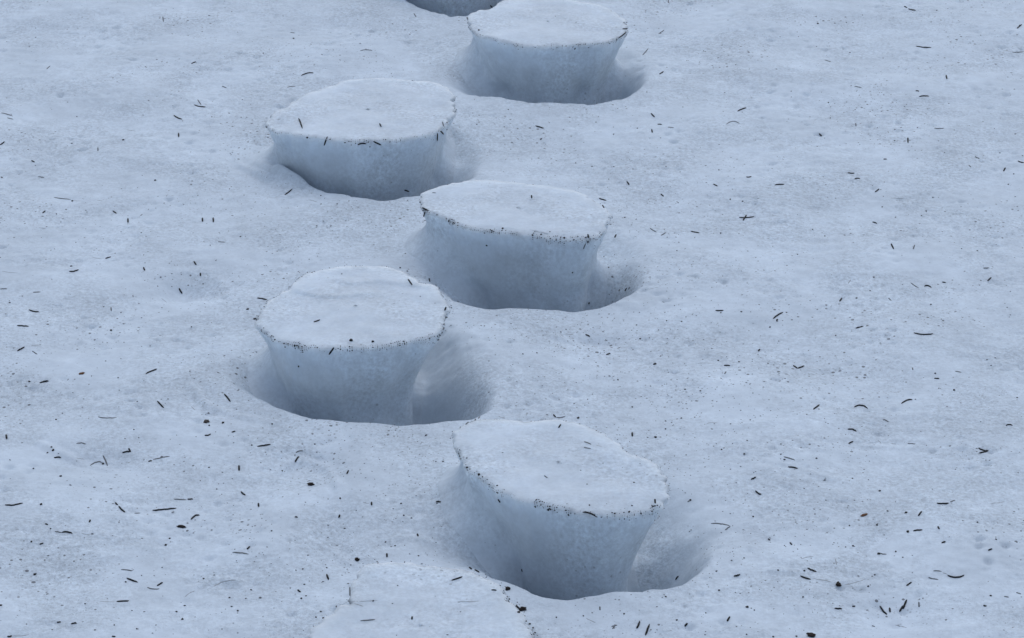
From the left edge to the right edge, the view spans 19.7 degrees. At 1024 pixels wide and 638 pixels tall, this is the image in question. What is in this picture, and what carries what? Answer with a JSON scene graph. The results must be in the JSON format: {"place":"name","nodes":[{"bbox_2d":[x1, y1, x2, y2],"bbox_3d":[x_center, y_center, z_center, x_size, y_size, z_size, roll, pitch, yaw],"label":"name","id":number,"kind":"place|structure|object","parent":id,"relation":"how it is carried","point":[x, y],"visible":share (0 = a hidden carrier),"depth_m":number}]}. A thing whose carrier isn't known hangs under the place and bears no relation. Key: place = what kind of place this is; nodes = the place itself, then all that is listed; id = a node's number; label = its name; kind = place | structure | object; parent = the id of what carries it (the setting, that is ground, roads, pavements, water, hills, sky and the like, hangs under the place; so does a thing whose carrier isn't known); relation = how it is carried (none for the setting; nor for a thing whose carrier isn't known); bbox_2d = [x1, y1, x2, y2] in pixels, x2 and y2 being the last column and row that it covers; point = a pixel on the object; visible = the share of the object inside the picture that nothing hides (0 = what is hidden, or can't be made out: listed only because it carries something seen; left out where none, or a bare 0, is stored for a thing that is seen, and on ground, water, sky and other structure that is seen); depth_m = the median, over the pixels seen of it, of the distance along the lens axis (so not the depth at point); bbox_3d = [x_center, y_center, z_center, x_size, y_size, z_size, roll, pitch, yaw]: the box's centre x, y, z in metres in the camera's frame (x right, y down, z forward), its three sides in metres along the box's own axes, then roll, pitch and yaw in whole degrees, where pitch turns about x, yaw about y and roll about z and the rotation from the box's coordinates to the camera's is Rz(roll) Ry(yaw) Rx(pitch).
{"place":"outdoors","nodes":[
{"label":"outdoors","id":0,"kind":"place"},
{"bbox_2d":[0,0,1023,637],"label":"snow ground","id":1,"kind":"structure","parent":0,"point":[104,70],"depth_m":4.10},
{"bbox_2d":[153,508,175,510],"bbox_3d":[-0.424,0.232,3.599,0.028,0.003,0.008,0,24,0],"label":"pine needle","id":2,"kind":"object","parent":1,"relation":"on","point":[164,509],"visible":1,"depth_m":3.60},
{"bbox_2d":[248,265,451,425],"bbox_3d":[-0.220,0.094,4.015,0.278,0.259,0.287,0,24,0],"label":"snow pedestal","id":3,"kind":"object","parent":1,"relation":"on","point":[396,318],"visible":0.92,"depth_m":3.91},
{"bbox_2d":[256,78,456,200],"bbox_3d":[-0.246,-0.223,4.704,0.320,0.249,0.303,0,24,0],"label":"snow pedestal","id":4,"kind":"object","parent":1,"relation":"on","point":[412,155],"visible":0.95,"depth_m":4.58},
{"bbox_2d":[307,561,537,637],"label":"snow pedestal","id":5,"kind":"object","parent":1,"relation":"on","point":[427,598],"visible":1,"depth_m":3.29},
{"bbox_2d":[406,0,502,16],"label":"snow pedestal","id":6,"kind":"object","parent":1,"relation":"on","point":[450,8],"visible":0.1,"depth_m":5.39},
{"bbox_2d":[3,66,1001,635],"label":"buried needle litter","id":7,"kind":"object","parent":1,"relation":"in","point":[499,416],"visible":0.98,"depth_m":3.44},
{"bbox_2d":[406,179,611,311],"bbox_3d":[-0.005,-0.052,4.333,0.319,0.254,0.206,6,25,14],"label":"snow pedestal","id":8,"kind":"object","parent":1,"relation":"on","point":[524,258],"visible":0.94,"depth_m":4.24},
{"bbox_2d":[0,11,1021,635],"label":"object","id":9,"kind":"object","parent":1,"relation":"on","point":[552,393],"visible":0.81,"depth_m":3.85},
{"bbox_2d":[455,0,628,104],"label":"snow pedestal","id":10,"kind":"object","parent":1,"relation":"on","point":[521,50],"visible":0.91,"depth_m":4.99},
{"bbox_2d":[438,419,670,599],"bbox_3d":[0.043,0.287,3.594,0.211,0.259,0.332,-17,30,-33],"label":"snow pedestal","id":11,"kind":"object","parent":1,"relation":"on","point":[539,537],"visible":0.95,"depth_m":3.51},
{"bbox_2d":[806,632,815,636],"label":"bark crumb","id":12,"kind":"object","parent":1,"relation":"on","point":[810,634],"visible":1,"depth_m":3.32}
]}

